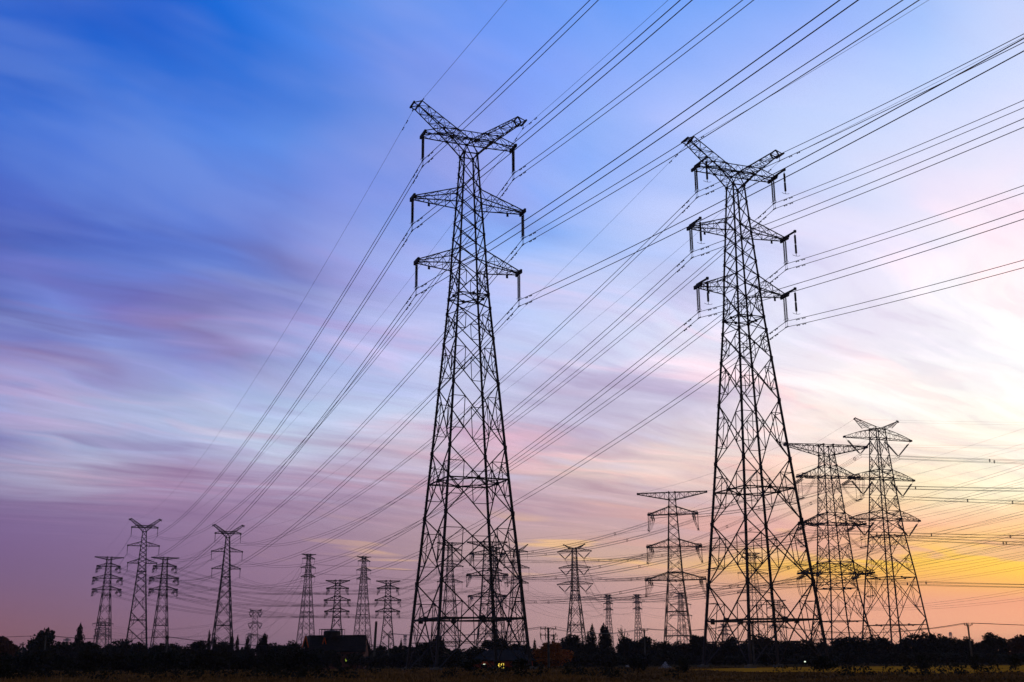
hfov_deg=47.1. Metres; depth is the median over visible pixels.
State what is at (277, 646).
distribution wire
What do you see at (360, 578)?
lattice pylon
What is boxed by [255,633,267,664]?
broadleaf tree
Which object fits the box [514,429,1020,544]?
earth wire
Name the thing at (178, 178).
sky
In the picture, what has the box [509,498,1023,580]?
conductor bundle
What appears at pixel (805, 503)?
earth wire
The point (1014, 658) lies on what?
bush
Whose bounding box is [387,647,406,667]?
broadleaf tree
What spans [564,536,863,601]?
conductor bundle
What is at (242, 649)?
undergrowth
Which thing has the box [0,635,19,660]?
broadleaf tree
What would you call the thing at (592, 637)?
conifer tree
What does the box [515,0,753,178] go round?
conductor bundle
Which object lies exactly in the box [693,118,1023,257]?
conductor bundle
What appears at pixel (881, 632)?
distribution wire
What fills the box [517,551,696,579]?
conductor bundle
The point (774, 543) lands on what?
conductor bundle
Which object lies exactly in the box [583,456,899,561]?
conductor bundle
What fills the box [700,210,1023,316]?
conductor bundle
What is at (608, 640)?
conifer tree
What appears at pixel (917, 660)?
bush
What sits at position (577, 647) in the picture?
broadleaf tree
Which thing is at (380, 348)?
conductor bundle
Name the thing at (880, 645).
broadleaf tree
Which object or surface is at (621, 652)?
broadleaf tree
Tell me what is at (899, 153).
conductor bundle
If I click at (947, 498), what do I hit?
conductor bundle
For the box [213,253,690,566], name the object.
conductor bundle
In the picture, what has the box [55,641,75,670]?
broadleaf tree
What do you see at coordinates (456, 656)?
broadleaf tree
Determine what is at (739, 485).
earth wire
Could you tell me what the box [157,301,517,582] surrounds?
conductor bundle
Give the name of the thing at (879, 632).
distribution wire
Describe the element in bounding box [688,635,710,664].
broadleaf tree
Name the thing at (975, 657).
bush
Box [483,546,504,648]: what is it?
lattice pylon
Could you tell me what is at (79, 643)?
conifer tree
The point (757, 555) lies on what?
conductor bundle
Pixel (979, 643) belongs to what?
broadleaf tree
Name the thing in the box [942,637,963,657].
broadleaf tree
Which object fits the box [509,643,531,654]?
broadleaf tree
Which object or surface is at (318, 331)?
conductor bundle
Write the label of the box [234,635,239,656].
conifer tree
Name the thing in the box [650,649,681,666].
bush
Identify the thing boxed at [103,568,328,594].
conductor bundle
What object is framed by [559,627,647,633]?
distribution wire
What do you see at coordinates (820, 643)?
broadleaf tree
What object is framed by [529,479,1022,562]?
conductor bundle
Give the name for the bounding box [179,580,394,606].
conductor bundle
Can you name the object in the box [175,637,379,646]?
distribution wire
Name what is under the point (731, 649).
broadleaf tree
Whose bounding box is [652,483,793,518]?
conductor bundle
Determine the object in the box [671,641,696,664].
broadleaf tree
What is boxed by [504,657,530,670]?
bush
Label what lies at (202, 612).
conductor bundle
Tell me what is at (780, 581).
conductor bundle
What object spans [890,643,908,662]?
broadleaf tree
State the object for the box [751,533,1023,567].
conductor bundle
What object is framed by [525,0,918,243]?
conductor bundle
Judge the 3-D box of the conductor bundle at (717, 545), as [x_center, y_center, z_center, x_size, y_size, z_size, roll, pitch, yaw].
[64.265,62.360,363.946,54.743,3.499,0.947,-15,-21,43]
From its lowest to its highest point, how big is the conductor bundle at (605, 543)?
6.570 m
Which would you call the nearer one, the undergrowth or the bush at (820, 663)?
the bush at (820, 663)
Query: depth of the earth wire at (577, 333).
226.84 m
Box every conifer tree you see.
[68,623,84,670]
[211,638,217,650]
[227,634,234,666]
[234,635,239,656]
[243,636,251,656]
[398,638,403,667]
[531,638,537,666]
[584,631,594,666]
[589,624,598,666]
[597,623,613,665]
[601,626,615,665]
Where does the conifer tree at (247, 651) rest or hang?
on the ground at (712, 665)
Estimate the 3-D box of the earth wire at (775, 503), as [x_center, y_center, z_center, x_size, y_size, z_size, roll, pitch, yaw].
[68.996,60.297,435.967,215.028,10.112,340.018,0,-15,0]
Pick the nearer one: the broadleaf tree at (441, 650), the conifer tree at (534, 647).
the broadleaf tree at (441, 650)
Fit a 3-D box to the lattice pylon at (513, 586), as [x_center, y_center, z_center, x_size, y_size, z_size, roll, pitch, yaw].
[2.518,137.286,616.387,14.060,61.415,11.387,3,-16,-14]
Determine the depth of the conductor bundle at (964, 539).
335.58 m
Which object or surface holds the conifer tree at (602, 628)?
on the ground at (712, 665)
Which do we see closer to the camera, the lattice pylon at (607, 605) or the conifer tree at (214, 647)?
the conifer tree at (214, 647)
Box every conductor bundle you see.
[97,591,326,617]
[100,580,323,606]
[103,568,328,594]
[121,568,345,594]
[122,580,344,606]
[123,593,345,617]
[127,290,415,581]
[129,227,410,560]
[131,162,421,539]
[154,591,376,617]
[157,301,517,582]
[157,580,374,606]
[158,175,512,539]
[159,568,377,594]
[160,240,521,560]
[177,568,395,594]
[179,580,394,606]
[179,592,395,617]
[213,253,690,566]
[217,313,697,587]
[218,193,696,545]
[242,322,784,588]
[243,265,785,567]
[246,205,772,546]
[326,600,469,618]
[329,580,465,604]
[337,558,470,591]
[347,600,500,618]
[351,580,502,604]
[355,562,492,591]
[413,0,691,229]
[417,0,858,294]
[423,0,597,165]
[439,484,1020,562]
[443,514,1020,580]
[445,543,1023,599]
[465,494,1023,562]
[465,552,1023,599]
[472,585,650,602]
[474,520,654,557]
[481,552,652,579]
[483,524,1020,581]
[504,519,692,557]
[504,584,700,603]
[507,530,1021,598]
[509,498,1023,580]
[510,466,1023,562]
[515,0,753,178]
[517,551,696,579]
[520,38,1023,305]
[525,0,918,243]
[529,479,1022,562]
[529,541,1020,599]
[537,511,1021,581]
[564,454,858,561]
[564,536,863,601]
[566,495,864,580]
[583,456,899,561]
[585,539,908,601]
[587,497,901,580]
[649,578,797,588]
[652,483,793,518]
[652,530,794,551]
[692,484,842,516]
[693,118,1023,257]
[698,34,1023,196]
[699,532,846,549]
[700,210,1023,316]
[701,579,848,587]
[743,589,1023,609]
[744,556,1021,585]
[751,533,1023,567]
[767,540,1022,568]
[774,598,1020,609]
[776,100,1023,207]
[778,566,1021,586]
[787,185,1023,269]
[788,260,1023,326]
[796,483,1023,490]
[796,530,1023,537]
[801,578,1023,587]
[844,484,1021,491]
[852,531,1023,538]
[852,579,1007,586]
[861,454,1021,462]
[864,494,1022,503]
[865,535,1023,544]
[900,456,1023,463]
[905,496,1023,504]
[913,537,1017,544]
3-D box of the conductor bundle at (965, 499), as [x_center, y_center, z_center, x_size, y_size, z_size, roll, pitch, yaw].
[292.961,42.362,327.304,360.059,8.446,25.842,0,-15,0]
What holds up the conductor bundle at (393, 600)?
attached to the lattice pylon at (334, 600)
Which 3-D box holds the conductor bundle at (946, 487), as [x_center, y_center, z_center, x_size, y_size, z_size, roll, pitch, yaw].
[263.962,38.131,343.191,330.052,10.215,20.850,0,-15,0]
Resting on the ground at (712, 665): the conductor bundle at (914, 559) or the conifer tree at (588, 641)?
the conifer tree at (588, 641)
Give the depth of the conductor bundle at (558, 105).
107.88 m
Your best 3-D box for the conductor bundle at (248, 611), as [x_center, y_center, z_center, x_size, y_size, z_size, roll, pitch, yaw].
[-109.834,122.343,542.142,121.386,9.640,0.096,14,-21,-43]
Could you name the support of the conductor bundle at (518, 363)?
hanging from the lattice pylon at (697, 287)
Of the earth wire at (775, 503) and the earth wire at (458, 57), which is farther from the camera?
the earth wire at (775, 503)
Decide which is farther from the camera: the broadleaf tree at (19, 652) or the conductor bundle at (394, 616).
the conductor bundle at (394, 616)
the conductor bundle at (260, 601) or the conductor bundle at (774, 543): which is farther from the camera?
the conductor bundle at (260, 601)
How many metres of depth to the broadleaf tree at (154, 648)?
231.43 m
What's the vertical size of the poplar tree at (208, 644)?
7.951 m
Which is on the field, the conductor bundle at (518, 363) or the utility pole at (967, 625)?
the utility pole at (967, 625)
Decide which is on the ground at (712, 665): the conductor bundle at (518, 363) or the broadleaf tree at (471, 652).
the broadleaf tree at (471, 652)
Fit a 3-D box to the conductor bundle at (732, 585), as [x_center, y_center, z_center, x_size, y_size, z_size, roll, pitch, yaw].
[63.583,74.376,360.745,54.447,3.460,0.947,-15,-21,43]
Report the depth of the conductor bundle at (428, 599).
517.87 m
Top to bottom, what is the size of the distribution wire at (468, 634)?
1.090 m
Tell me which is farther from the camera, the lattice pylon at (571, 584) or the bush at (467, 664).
the lattice pylon at (571, 584)
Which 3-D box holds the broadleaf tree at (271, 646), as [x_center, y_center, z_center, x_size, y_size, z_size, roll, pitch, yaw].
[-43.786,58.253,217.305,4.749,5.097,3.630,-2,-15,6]
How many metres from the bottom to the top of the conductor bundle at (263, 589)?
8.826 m
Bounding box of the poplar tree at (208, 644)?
[204,629,210,668]
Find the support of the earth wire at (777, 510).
attached to the lattice pylon at (453, 588)
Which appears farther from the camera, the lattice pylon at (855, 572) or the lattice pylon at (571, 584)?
the lattice pylon at (571, 584)
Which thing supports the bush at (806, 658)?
on the ground at (712, 665)
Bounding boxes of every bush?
[345,652,365,667]
[459,659,484,672]
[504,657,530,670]
[525,651,540,666]
[563,651,588,667]
[629,657,645,671]
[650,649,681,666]
[675,656,690,673]
[790,655,816,665]
[809,655,838,671]
[911,654,931,670]
[967,654,984,670]
[1004,654,1021,668]
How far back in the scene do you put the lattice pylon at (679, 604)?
880.53 m
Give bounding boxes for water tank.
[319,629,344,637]
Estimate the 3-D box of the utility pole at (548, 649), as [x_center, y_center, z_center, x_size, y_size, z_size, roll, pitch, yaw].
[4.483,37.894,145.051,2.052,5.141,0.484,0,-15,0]
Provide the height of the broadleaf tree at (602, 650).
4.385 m
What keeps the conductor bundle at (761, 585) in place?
hanging from the lattice pylon at (893, 478)
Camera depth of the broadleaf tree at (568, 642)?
231.73 m
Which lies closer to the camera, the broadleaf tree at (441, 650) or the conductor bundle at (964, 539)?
the broadleaf tree at (441, 650)
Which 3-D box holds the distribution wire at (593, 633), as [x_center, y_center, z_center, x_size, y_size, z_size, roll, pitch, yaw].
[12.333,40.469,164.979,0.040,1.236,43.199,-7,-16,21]
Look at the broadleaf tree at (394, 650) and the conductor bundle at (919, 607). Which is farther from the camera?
the conductor bundle at (919, 607)
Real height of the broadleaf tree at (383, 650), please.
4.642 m
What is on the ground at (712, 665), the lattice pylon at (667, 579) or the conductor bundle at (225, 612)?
the lattice pylon at (667, 579)
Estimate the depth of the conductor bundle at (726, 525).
433.44 m
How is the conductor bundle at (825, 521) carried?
attached to the lattice pylon at (513, 586)
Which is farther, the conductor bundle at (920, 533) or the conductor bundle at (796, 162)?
the conductor bundle at (920, 533)
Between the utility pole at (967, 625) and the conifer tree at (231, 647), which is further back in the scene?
the conifer tree at (231, 647)
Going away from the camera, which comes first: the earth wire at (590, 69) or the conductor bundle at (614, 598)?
the earth wire at (590, 69)
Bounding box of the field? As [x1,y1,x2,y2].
[689,665,1023,673]
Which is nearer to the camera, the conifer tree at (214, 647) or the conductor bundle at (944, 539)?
the conifer tree at (214, 647)
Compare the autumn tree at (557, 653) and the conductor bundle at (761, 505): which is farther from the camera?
the conductor bundle at (761, 505)
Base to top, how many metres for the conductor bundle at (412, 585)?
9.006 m
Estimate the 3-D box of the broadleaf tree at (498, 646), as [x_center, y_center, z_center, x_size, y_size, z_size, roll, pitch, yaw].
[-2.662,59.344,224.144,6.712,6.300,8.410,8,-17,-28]
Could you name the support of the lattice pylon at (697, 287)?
on the ground at (712, 665)
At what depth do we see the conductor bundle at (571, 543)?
425.26 m
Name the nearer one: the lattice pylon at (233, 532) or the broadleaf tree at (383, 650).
the broadleaf tree at (383, 650)
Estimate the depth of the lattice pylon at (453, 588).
596.30 m
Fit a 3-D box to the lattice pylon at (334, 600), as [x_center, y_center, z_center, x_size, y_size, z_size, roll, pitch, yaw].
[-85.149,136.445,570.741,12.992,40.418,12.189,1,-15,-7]
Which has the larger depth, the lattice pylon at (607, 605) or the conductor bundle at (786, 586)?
the lattice pylon at (607, 605)
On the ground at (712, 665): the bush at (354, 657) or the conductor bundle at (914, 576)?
the bush at (354, 657)
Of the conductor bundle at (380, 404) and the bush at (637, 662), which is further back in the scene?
the conductor bundle at (380, 404)
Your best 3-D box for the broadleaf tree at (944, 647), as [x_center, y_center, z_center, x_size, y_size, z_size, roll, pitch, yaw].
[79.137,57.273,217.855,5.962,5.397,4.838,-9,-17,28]
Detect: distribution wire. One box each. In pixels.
[171,637,356,646]
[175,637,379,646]
[386,627,536,635]
[548,627,642,633]
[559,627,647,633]
[641,624,735,630]
[759,623,963,632]
[762,623,961,632]
[765,623,968,632]
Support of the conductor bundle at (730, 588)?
attached to the lattice pylon at (453, 588)
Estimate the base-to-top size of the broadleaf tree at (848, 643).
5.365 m
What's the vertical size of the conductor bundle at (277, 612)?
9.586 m
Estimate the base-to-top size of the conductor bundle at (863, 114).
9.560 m
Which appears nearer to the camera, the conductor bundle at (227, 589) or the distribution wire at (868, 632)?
the distribution wire at (868, 632)
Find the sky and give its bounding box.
[0,0,1023,664]
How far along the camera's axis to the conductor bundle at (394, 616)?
527.48 m
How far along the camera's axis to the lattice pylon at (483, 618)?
147.84 m
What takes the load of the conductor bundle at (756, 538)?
attached to the lattice pylon at (453, 588)
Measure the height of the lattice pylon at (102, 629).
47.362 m
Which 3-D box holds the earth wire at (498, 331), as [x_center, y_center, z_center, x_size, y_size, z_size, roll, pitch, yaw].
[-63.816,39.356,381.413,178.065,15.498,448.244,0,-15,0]
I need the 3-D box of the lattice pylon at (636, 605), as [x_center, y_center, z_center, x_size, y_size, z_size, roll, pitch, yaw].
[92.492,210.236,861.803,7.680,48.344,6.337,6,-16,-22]
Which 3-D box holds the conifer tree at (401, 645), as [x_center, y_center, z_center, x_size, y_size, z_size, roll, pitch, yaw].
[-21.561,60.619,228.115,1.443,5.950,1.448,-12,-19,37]
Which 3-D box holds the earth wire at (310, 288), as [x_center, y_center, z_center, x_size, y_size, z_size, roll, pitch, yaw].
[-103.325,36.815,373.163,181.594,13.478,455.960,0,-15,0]
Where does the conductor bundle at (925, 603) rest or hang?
attached to the lattice pylon at (754, 575)
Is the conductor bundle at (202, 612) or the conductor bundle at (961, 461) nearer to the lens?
the conductor bundle at (961, 461)
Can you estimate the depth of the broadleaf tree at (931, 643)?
206.50 m
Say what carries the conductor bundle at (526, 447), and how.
attached to the lattice pylon at (697, 287)
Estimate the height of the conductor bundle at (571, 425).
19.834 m
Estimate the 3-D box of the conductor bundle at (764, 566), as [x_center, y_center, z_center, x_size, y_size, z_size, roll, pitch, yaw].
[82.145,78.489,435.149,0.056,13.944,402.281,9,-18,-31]
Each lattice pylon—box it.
[91,556,123,646]
[92,621,113,644]
[126,518,161,647]
[148,557,178,647]
[210,524,244,649]
[248,609,262,648]
[296,554,315,643]
[324,580,350,634]
[353,556,371,648]
[375,580,400,647]
[401,100,536,670]
[437,542,463,649]
[466,541,508,646]
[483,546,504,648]
[503,544,529,645]
[557,543,592,643]
[603,594,613,646]
[632,594,642,639]
[637,490,706,640]
[670,592,691,642]
[681,136,835,667]
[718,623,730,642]
[737,552,770,640]
[767,600,787,640]
[783,443,877,645]
[843,417,929,643]
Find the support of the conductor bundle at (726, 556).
hanging from the lattice pylon at (571, 584)
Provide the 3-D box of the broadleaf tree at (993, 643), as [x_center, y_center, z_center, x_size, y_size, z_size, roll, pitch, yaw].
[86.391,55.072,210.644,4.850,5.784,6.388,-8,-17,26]
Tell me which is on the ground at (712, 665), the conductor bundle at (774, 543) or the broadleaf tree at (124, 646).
the broadleaf tree at (124, 646)
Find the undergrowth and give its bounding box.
[10,645,1023,669]
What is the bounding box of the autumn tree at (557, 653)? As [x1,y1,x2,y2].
[532,640,573,667]
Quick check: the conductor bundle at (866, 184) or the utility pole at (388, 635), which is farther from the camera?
the utility pole at (388, 635)
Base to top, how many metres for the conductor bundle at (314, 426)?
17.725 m
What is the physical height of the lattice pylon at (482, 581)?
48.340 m
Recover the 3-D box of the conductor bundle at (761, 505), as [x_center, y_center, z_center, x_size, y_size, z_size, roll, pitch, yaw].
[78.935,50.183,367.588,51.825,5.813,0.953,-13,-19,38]
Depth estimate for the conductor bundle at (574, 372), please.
222.92 m
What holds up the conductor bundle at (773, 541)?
attached to the lattice pylon at (453, 588)
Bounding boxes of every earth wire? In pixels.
[155,111,412,508]
[166,129,522,521]
[221,154,677,526]
[253,166,773,527]
[415,0,506,107]
[495,461,1016,542]
[500,454,998,540]
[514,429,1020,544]
[523,0,667,128]
[549,443,1023,544]
[572,421,850,544]
[689,1,926,143]
[789,39,1019,157]
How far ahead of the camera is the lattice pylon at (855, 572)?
340.87 m
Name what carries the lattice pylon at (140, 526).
on the ground at (712, 665)
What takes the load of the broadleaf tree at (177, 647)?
on the ground at (712, 665)
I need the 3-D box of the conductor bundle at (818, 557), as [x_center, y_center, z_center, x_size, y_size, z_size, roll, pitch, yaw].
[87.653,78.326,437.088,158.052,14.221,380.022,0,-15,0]
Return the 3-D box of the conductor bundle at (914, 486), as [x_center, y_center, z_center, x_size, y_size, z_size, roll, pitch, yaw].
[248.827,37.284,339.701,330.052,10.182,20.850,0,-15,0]
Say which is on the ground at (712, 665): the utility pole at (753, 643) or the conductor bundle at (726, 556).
the utility pole at (753, 643)
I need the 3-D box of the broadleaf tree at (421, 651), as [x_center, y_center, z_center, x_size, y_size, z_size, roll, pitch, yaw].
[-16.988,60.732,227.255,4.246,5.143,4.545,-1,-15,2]
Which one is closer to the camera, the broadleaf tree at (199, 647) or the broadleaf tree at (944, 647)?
the broadleaf tree at (944, 647)
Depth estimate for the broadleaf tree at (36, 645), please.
217.23 m
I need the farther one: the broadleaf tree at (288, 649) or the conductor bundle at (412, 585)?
the conductor bundle at (412, 585)
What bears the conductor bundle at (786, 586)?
attached to the lattice pylon at (453, 588)
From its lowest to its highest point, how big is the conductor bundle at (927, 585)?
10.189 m
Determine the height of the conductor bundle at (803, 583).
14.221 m
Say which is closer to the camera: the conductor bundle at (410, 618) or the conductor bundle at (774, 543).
the conductor bundle at (774, 543)
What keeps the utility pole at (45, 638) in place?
on the ground at (712, 665)
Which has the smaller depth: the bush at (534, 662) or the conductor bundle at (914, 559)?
the bush at (534, 662)
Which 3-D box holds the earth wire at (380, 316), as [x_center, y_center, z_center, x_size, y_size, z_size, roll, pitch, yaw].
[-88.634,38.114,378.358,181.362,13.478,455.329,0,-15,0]
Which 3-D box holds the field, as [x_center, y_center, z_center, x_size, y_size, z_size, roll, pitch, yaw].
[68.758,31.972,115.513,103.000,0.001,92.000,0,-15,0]
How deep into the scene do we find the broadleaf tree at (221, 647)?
231.13 m
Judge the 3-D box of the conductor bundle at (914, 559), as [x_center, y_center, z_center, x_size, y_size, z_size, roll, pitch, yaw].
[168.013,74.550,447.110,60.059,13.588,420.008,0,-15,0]
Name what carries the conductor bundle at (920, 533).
attached to the lattice pylon at (855, 572)
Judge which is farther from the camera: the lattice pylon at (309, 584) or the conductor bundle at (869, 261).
the lattice pylon at (309, 584)
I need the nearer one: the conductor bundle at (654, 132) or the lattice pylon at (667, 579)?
the conductor bundle at (654, 132)
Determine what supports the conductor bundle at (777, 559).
attached to the lattice pylon at (453, 588)
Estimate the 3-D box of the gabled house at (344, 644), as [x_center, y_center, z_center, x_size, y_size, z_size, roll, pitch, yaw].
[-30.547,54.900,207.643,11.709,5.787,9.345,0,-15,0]
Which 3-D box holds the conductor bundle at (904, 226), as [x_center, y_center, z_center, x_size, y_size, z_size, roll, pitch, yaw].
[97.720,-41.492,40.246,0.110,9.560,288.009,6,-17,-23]
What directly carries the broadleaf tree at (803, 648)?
on the ground at (712, 665)
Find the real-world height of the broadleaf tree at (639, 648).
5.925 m
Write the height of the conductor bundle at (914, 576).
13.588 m
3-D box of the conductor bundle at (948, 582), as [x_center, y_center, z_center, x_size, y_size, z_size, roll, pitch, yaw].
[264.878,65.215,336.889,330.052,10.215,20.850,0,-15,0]
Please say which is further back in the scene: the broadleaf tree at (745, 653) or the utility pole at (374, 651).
the broadleaf tree at (745, 653)
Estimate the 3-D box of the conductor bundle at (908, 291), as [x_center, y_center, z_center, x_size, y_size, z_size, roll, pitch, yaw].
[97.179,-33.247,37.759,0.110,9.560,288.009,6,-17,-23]
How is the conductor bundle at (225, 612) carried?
attached to the lattice pylon at (334, 600)
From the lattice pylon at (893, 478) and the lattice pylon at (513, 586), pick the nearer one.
the lattice pylon at (893, 478)
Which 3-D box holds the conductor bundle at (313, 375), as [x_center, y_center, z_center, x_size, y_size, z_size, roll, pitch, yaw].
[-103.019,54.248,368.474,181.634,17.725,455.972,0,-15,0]
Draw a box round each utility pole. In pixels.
[42,635,48,649]
[369,621,379,668]
[387,634,389,668]
[540,627,555,668]
[640,629,647,654]
[751,623,755,664]
[964,623,972,663]
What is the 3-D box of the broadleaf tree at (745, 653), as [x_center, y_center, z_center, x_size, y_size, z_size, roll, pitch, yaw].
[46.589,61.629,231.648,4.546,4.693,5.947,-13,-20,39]
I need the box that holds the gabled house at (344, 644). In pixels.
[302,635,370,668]
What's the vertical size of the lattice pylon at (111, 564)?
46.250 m
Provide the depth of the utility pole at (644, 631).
183.94 m
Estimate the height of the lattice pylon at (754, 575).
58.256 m
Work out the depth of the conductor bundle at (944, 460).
336.42 m
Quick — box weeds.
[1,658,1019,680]
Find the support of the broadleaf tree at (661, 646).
on the ground at (712, 665)
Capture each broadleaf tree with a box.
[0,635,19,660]
[12,650,31,665]
[26,627,65,666]
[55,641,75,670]
[81,641,105,652]
[103,638,135,661]
[132,642,148,663]
[144,642,176,663]
[172,643,184,668]
[180,640,206,662]
[217,641,229,654]
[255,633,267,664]
[264,643,282,664]
[280,640,304,657]
[368,645,386,667]
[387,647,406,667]
[413,644,430,666]
[429,635,448,662]
[443,648,463,666]
[461,646,483,661]
[480,636,515,652]
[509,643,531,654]
[559,633,579,662]
[570,640,589,665]
[588,644,619,666]
[614,637,635,656]
[626,635,657,659]
[651,641,679,661]
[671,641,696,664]
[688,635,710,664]
[707,641,723,655]
[716,636,741,664]
[738,643,756,662]
[742,634,781,664]
[791,639,815,664]
[812,641,835,659]
[830,636,871,657]
[862,634,893,663]
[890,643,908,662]
[895,632,947,657]
[935,635,950,661]
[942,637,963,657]
[958,636,981,663]
[975,641,983,656]
[980,632,1008,659]
[1003,634,1023,661]
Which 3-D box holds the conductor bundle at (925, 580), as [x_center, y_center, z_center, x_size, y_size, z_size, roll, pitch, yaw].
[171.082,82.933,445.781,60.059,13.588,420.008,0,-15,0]
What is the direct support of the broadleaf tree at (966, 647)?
on the ground at (712, 665)
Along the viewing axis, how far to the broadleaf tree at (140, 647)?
241.08 m
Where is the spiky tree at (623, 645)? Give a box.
[616,627,632,665]
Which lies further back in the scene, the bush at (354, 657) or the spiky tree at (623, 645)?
the spiky tree at (623, 645)
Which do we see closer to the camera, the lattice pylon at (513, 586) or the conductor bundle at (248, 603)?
the conductor bundle at (248, 603)
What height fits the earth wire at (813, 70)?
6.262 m
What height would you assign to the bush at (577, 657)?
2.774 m
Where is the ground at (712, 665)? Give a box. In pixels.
[48,662,1023,681]
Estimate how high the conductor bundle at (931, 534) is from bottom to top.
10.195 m
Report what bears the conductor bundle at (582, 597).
attached to the lattice pylon at (667, 579)
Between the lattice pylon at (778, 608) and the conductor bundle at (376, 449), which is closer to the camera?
the conductor bundle at (376, 449)
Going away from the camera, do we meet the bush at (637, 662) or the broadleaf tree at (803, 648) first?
the bush at (637, 662)
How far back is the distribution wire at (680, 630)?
179.28 m
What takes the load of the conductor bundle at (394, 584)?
attached to the lattice pylon at (334, 600)
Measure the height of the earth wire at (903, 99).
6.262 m
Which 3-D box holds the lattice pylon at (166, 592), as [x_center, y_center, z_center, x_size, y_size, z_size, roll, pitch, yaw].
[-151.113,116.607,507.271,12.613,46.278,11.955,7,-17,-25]
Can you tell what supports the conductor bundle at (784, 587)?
attached to the lattice pylon at (855, 572)
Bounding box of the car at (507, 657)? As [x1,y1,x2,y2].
[473,650,534,668]
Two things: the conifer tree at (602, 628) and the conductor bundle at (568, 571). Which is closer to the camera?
the conifer tree at (602, 628)
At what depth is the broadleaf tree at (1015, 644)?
211.99 m
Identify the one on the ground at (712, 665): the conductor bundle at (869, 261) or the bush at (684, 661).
the bush at (684, 661)
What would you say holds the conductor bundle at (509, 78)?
attached to the lattice pylon at (483, 618)
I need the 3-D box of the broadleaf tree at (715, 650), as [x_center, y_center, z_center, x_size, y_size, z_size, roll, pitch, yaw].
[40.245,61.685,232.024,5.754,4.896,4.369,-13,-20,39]
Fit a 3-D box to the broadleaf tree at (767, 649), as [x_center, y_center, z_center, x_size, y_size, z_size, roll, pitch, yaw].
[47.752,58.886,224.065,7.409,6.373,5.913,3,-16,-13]
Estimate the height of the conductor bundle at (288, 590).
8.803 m
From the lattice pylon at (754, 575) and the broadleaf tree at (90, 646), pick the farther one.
the lattice pylon at (754, 575)
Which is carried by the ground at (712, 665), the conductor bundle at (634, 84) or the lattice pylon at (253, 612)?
the lattice pylon at (253, 612)
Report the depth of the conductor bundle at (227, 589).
537.04 m
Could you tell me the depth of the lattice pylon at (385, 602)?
577.62 m
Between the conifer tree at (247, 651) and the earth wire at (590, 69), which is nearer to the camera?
the earth wire at (590, 69)
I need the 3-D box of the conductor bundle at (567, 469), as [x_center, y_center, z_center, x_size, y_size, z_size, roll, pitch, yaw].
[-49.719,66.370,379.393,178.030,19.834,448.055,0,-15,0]
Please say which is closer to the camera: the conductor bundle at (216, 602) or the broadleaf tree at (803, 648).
the broadleaf tree at (803, 648)

